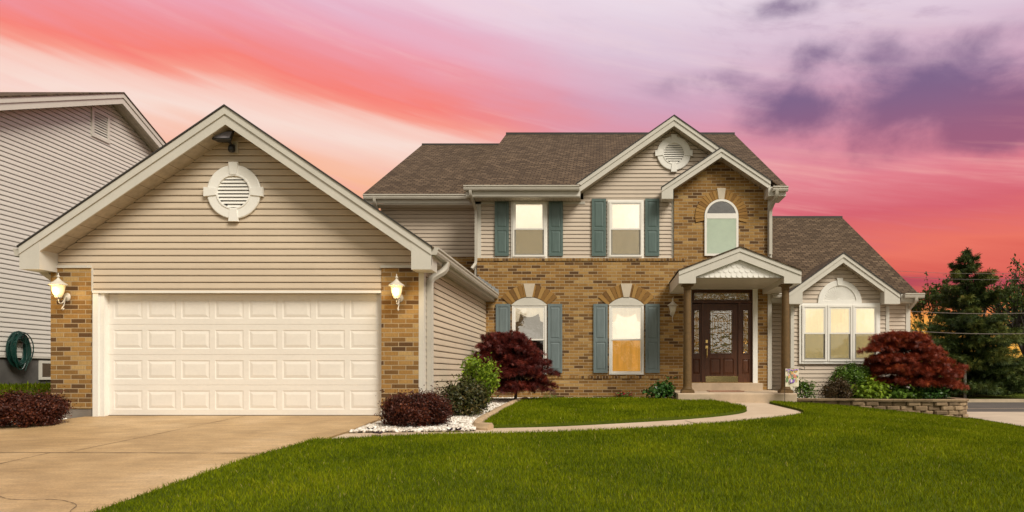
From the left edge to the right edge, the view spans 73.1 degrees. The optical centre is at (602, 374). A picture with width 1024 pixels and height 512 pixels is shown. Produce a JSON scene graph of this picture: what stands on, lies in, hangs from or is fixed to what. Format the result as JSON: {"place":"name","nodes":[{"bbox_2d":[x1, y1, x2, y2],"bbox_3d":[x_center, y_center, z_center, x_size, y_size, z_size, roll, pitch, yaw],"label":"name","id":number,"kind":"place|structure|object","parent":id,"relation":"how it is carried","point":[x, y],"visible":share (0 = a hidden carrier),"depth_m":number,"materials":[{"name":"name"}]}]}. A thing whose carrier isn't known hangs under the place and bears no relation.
{"place":"outdoors","nodes":[
{"label":"outdoors","id":0,"kind":"place"},
{"bbox_2d":[0,381,50,394],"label":"lawn grass","id":1,"kind":"structure","parent":0,"point":[4,386],"depth_m":13.81,"materials":[{"name":"green plant"}]},
{"bbox_2d":[0,416,383,511],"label":"driveway","id":2,"kind":"structure","parent":0,"point":[87,482],"depth_m":8.75,"materials":[{"name":"beige concrete"}]},
{"bbox_2d":[0,496,76,511],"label":"driveway crack","id":3,"kind":"object","parent":2,"relation":"on","point":[44,499],"visible":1,"depth_m":6.31,"materials":[{"name":"concrete"}]},
{"bbox_2d":[51,452,158,452],"bbox_3d":[-7.240,0.985,8.610,5.921,0.009,0.034,0,0,1],"label":"driveway joint","id":4,"kind":"object","parent":2,"relation":"on","point":[98,452],"visible":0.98,"depth_m":8.59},
{"bbox_2d":[70,416,241,451],"bbox_3d":[-6.515,0.857,10.310,0.019,0.254,3.412,0,0,8],"label":"driveway joint","id":5,"kind":"object","parent":2,"relation":"on","point":[148,435],"visible":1,"depth_m":9.81,"materials":[{"name":"concrete"}]},
{"bbox_2d":[0,0,1023,357],"label":"sky","id":6,"kind":"structure","parent":0,"point":[902,121],"materials":[{"name":"pink"}]},
{"bbox_2d":[84,399,1023,511],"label":"lawn","id":7,"kind":"structure","parent":0,"point":[584,491],"depth_m":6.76,"materials":[{"name":"plant"}]},
{"bbox_2d":[784,366,804,401],"bbox_3d":[4.436,0.285,15.736,0.471,0.938,0.038,0,0,0],"label":"garden flag","id":8,"kind":"object","parent":7,"relation":"on","point":[791,378],"visible":1,"depth_m":15.74,"materials":[{"name":"fabric"}]},
{"bbox_2d":[332,403,802,438],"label":"path","id":9,"kind":"structure","parent":0,"point":[759,410],"depth_m":11.68,"materials":[{"name":"beige concrete"}]},
{"bbox_2d":[484,396,746,427],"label":"lawn","id":10,"kind":"structure","parent":0,"point":[558,424],"depth_m":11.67,"materials":[{"name":"plant"}]},
{"bbox_2d":[642,375,676,398],"bbox_3d":[1.397,0.355,16.738,0.878,0.660,0.767,0,0,0],"label":"hosta","id":11,"kind":"object","parent":10,"relation":"on","point":[664,389],"visible":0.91,"depth_m":16.53,"materials":[{"name":"green plant"}]},
{"bbox_2d":[904,271,1008,273],"bbox_3d":[15.023,-4.252,26.699,15.051,0.654,0.011,0,0,5],"label":"overhead wire","id":12,"kind":"object","parent":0,"point":[969,273],"visible":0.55,"depth_m":26.73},
{"bbox_2d":[914,277,1016,279],"bbox_3d":[15.023,-4.040,26.699,15.051,0.702,0.011,0,0,5],"label":"overhead wire","id":13,"kind":"object","parent":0,"point":[979,279],"visible":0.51,"depth_m":26.70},
{"bbox_2d":[930,394,1023,398],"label":"verge","id":14,"kind":"structure","parent":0,"point":[983,396],"depth_m":30.80,"materials":[{"name":"plant"}]},
{"bbox_2d":[964,363,966,397],"bbox_3d":[15.672,0.422,29.500,0.111,1.840,0.111,0,0,-22],"label":"pale post","id":15,"kind":"object","parent":14,"relation":"on","point":[965,380],"visible":0.31,"depth_m":29.46,"materials":[{"name":"grey"}]},
{"bbox_2d":[911,247,1023,397],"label":"spruce tree","id":16,"kind":"object","parent":14,"relation":"on","point":[997,370],"visible":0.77,"depth_m":29.93,"materials":[{"name":"green plant"}]},
{"bbox_2d":[972,374,1022,395],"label":"hedge bush","id":17,"kind":"object","parent":14,"relation":"on","point":[997,392],"visible":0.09,"depth_m":32.46,"materials":[{"name":"green plant"}]},
{"bbox_2d":[966,412,1023,425],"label":"sidewalk","id":18,"kind":"structure","parent":0,"point":[1017,418],"depth_m":17.95,"materials":[{"name":"beige concrete"}]},
{"bbox_2d":[967,402,1023,411],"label":"road","id":19,"kind":"structure","parent":0,"point":[995,404],"depth_m":23.93,"materials":[{"name":"grey asphalt"}]},
{"bbox_2d":[968,408,1023,408],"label":"road edge line","id":20,"kind":"object","parent":19,"relation":"on","point":[995,408],"depth_m":22.41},
{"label":"gravel bed","id":21,"kind":"structure","parent":0,"visible":0},
{"bbox_2d":[374,384,455,427],"bbox_3d":[-3.016,0.517,10.974,1.350,0.736,1.340,0,0,0],"label":"barberry shrub","id":22,"kind":"object","parent":21,"relation":"on","point":[416,409],"visible":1,"depth_m":10.74,"materials":[{"name":"red plant"}]},
{"bbox_2d":[349,397,639,432],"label":"gravel","id":23,"kind":"structure","parent":21,"relation":"on","point":[464,422],"depth_m":10.78,"materials":[{"name":"white gravel"}]},
{"bbox_2d":[436,372,498,416],"bbox_3d":[-2.594,0.367,12.648,1.252,0.824,1.126,0,0,22],"label":"olive shrub","id":24,"kind":"object","parent":23,"relation":"on","point":[466,396],"visible":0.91,"depth_m":12.39,"materials":[{"name":"green plant"}]},
{"bbox_2d":[457,351,501,403],"bbox_3d":[-2.449,0.088,13.460,0.922,1.125,0.844,0,0,-18],"label":"leafy shrub","id":25,"kind":"object","parent":23,"relation":"on","point":[488,375],"visible":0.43,"depth_m":13.34,"materials":[{"name":"green plant"}]},
{"bbox_2d":[469,329,560,398],"bbox_3d":[-2.205,-0.199,16.195,2.490,1.744,2.324,0,0,0],"label":"japanese maple","id":26,"kind":"object","parent":23,"relation":"on","point":[509,349],"visible":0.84,"depth_m":15.76,"materials":[{"name":"red plant"}]},
{"bbox_2d":[613,390,636,397],"bbox_3d":[0.550,0.546,17.448,0.612,0.316,0.570,0,0,29],"label":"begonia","id":27,"kind":"object","parent":23,"relation":"on","point":[623,394],"visible":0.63,"depth_m":17.39,"materials":[{"name":"green plant"}]},
{"bbox_3d":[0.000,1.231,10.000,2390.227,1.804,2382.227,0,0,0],"label":"ground","id":28,"kind":"structure","parent":0,"visible":0},
{"bbox_2d":[0,385,84,427],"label":"barberry shrub","id":29,"kind":"object","parent":28,"relation":"on","point":[21,408],"visible":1,"depth_m":10.74,"materials":[{"name":"red plant"}]},
{"bbox_2d":[0,92,165,384],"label":"neighbour house","id":30,"kind":"structure","parent":28,"relation":"on","point":[61,153],"depth_m":15.25,"materials":[{"name":"grey"}]},
{"bbox_2d":[6,331,33,370],"bbox_3d":[-12.405,-0.498,14.509,0.190,0.852,0.618,0,0,0],"label":"garden hose","id":31,"kind":"object","parent":30,"relation":"hanging from","point":[11,347],"visible":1,"depth_m":14.44,"materials":[{"name":"rubber"}]},
{"bbox_2d":[39,361,50,379],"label":"window","id":32,"kind":"structure","parent":30,"relation":"in","point":[44,366],"depth_m":15.32,"materials":[{"name":"white glass"}]},
{"bbox_2d":[13,104,924,418],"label":"brick house","id":33,"kind":"structure","parent":28,"relation":"on","point":[197,268],"depth_m":16.10,"materials":[{"name":"beige"}]},
{"bbox_2d":[48,273,70,309],"bbox_3d":[-9.335,-1.421,11.739,0.282,0.629,0.341,0,0,0],"label":"wall lantern","id":34,"kind":"object","parent":33,"relation":"attached to","point":[58,285],"depth_m":11.68,"materials":[{"name":"beige glass"}]},
{"bbox_2d":[212,131,238,152],"bbox_3d":[-6.498,-4.016,11.781,0.320,0.346,0.294,0,0,0],"label":"floodlight","id":35,"kind":"object","parent":33,"relation":"attached to","point":[226,136],"visible":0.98,"depth_m":11.72,"materials":[{"name":"metal"}]},
{"bbox_2d":[108,294,380,415],"bbox_3d":[-6.295,-0.339,12.082,4.918,2.172,0.056,0,0,0],"label":"garage door","id":36,"kind":"structure","parent":33,"relation":"in","point":[170,354],"depth_m":12.06,"materials":[{"name":"metal"}]},
{"bbox_2d":[388,274,404,310],"bbox_3d":[-3.532,-1.406,11.739,0.282,0.629,0.341,0,0,0],"label":"wall lantern","id":37,"kind":"object","parent":33,"relation":"attached to","point":[396,285],"depth_m":11.65,"materials":[{"name":"beige glass"}]},
{"bbox_2d":[511,201,546,257],"bbox_3d":[-1.967,-3.890,18.309,0.974,1.575,0.071,0,0,0],"label":"window","id":38,"kind":"structure","parent":33,"relation":"in","point":[528,218],"depth_m":18.31,"materials":[{"name":"white glass"}]},
{"bbox_2d":[512,305,546,367],"bbox_3d":[-1.958,-0.926,18.302,0.928,1.871,0.071,0,0,0],"label":"window","id":39,"kind":"structure","parent":33,"relation":"in","point":[531,320],"depth_m":18.30,"materials":[{"name":"white glass"}]},
{"bbox_2d":[608,200,643,257],"bbox_3d":[0.625,-3.890,18.309,0.974,1.575,0.071,0,0,0],"label":"window","id":40,"kind":"structure","parent":33,"relation":"in","point":[625,217],"depth_m":18.31,"materials":[{"name":"white glass"}]},
{"bbox_2d":[609,305,643,374],"bbox_3d":[0.643,-0.926,18.302,0.928,1.871,0.071,0,0,0],"label":"window","id":41,"kind":"structure","parent":33,"relation":"in","point":[626,322],"depth_m":18.30,"materials":[{"name":"beige glass"}]},
{"bbox_2d":[667,298,677,321],"bbox_3d":[1.863,-1.712,18.119,0.282,0.629,0.341,0,0,0],"label":"wall lantern","id":42,"kind":"object","parent":33,"relation":"attached to","point":[672,305],"depth_m":18.04,"materials":[{"name":"beige metal"}]},
{"bbox_2d":[704,199,737,255],"bbox_3d":[3.184,-3.924,18.264,0.903,1.515,0.049,0,0,0],"label":"window","id":43,"kind":"structure","parent":33,"relation":"in","point":[721,215],"depth_m":18.28,"materials":[{"name":"white glass"}]},
{"bbox_2d":[704,304,737,381],"bbox_3d":[3.184,-0.833,18.339,0.924,2.105,0.123,0,0,0],"label":"front door","id":44,"kind":"structure","parent":33,"relation":"in","point":[720,320],"depth_m":18.36,"materials":[{"name":"brown wood"}]},
{"bbox_2d":[707,390,743,391],"bbox_3d":[3.107,0.426,17.275,0.857,0.019,0.550,0,0,0],"label":"doormat","id":45,"kind":"object","parent":33,"relation":"on","point":[725,391],"visible":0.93,"depth_m":17.08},
{"bbox_2d":[802,305,826,360],"bbox_3d":[5.538,-1.067,17.840,0.651,1.464,0.071,0,0,0],"label":"window","id":46,"kind":"structure","parent":33,"relation":"in","point":[814,317],"depth_m":17.83,"materials":[{"name":"white glass"}]},
{"bbox_2d":[827,305,852,360],"bbox_3d":[6.201,-1.067,17.840,0.651,1.464,0.071,0,0,0],"label":"window","id":47,"kind":"structure","parent":33,"relation":"in","point":[839,317],"depth_m":17.83,"materials":[{"name":"beige glass"}]},
{"bbox_2d":[853,305,877,360],"bbox_3d":[6.864,-1.067,17.840,0.651,1.464,0.071,0,0,0],"label":"window","id":48,"kind":"structure","parent":33,"relation":"in","point":[865,317],"depth_m":17.83,"materials":[{"name":"beige glass"}]},
{"bbox_2d":[910,311,1023,313],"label":"overhead wire","id":49,"kind":"object","parent":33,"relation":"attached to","point":[974,313],"visible":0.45,"depth_m":25.44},
{"bbox_2d":[918,331,1023,333],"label":"overhead wire","id":50,"kind":"object","parent":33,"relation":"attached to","point":[967,333],"visible":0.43,"depth_m":23.52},
{"bbox_2d":[472,397,527,429],"bbox_3d":[-1.940,0.739,13.773,0.470,0.360,6.463,0,0,0],"label":"garden edging","id":51,"kind":"object","parent":28,"relation":"on","point":[479,423],"visible":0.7,"depth_m":11.53,"materials":[{"name":"beige concrete"}]},
{"bbox_2d":[797,397,968,417],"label":"retaining wall","id":52,"kind":"structure","parent":28,"relation":"on","point":[953,406],"depth_m":15.60,"materials":[{"name":"beige stone"}]},
{"bbox_2d":[910,319,926,332],"bbox_3d":[18.248,-1.190,40.215,2.966,4.924,2.220,0,0,-39],"label":"deciduous tree","id":53,"kind":"object","parent":28,"relation":"on","point":[911,330],"visible":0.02,"depth_m":39.62,"materials":[{"name":"orange plant"}]},
{"bbox_2d":[910,271,950,333],"bbox_3d":[16.331,-2.009,34.146,3.022,6.536,2.055,0,0,39],"label":"deciduous tree","id":54,"kind":"object","parent":28,"relation":"on","point":[919,306],"visible":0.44,"depth_m":33.84,"materials":[{"name":"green plant"}]},
{"bbox_2d":[947,279,1023,335],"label":"deciduous tree","id":55,"kind":"object","parent":28,"relation":"on","point":[1011,321],"visible":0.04,"depth_m":38.66,"materials":[{"name":"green plant"}]},
{"bbox_2d":[967,399,1023,401],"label":"kerb","id":56,"kind":"structure","parent":28,"relation":"on","point":[996,400],"depth_m":27.50,"materials":[{"name":"beige concrete"}]},
{"bbox_2d":[983,253,1023,393],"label":"deciduous tree","id":57,"kind":"object","parent":28,"relation":"on","point":[1018,297],"visible":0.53,"depth_m":33.53,"materials":[{"name":"green plant"}]},
{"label":"garden bed","id":58,"kind":"structure","parent":0,"visible":0},
{"bbox_2d":[794,377,818,397],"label":"shrub","id":59,"kind":"object","parent":58,"relation":"on","point":[805,387],"visible":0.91,"depth_m":16.83,"materials":[{"name":"green plant"}]},
{"bbox_2d":[814,370,858,398],"bbox_3d":[5.639,0.279,16.363,1.003,0.766,0.966,0,0,0],"label":"bronze shrub","id":60,"kind":"object","parent":58,"relation":"on","point":[841,386],"visible":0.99,"depth_m":16.22,"materials":[{"name":"brown plant"}]},
{"bbox_2d":[827,361,880,396],"bbox_3d":[6.196,0.141,16.852,1.421,1.040,1.383,0,0,0],"label":"boxwood","id":61,"kind":"object","parent":58,"relation":"on","point":[854,374],"visible":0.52,"depth_m":16.62,"materials":[{"name":"green plant"}]},
{"bbox_2d":[849,375,893,398],"bbox_3d":[6.347,0.372,16.248,1.119,0.704,0.866,0,0,27],"label":"ground plant","id":62,"kind":"object","parent":58,"relation":"on","point":[872,389],"visible":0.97,"depth_m":16.06,"materials":[{"name":"green plant"}]},
{"bbox_2d":[883,378,922,398],"bbox_3d":[7.062,0.405,16.271,0.969,0.613,1.042,0,0,41],"label":"ground plant","id":63,"kind":"object","parent":58,"relation":"on","point":[903,392],"visible":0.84,"depth_m":16.09,"materials":[{"name":"green plant"}]},
{"bbox_2d":[856,328,969,397],"bbox_3d":[7.552,-0.222,16.809,2.677,1.790,2.441,0,0,0],"label":"japanese maple","id":64,"kind":"object","parent":58,"relation":"on","point":[917,366],"visible":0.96,"depth_m":16.25,"materials":[{"name":"red plant"}]},
{"bbox_2d":[915,385,953,398],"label":"ground plant","id":65,"kind":"object","parent":58,"relation":"on","point":[936,393],"visible":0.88,"depth_m":16.20,"materials":[{"name":"green plant"}]}
]}

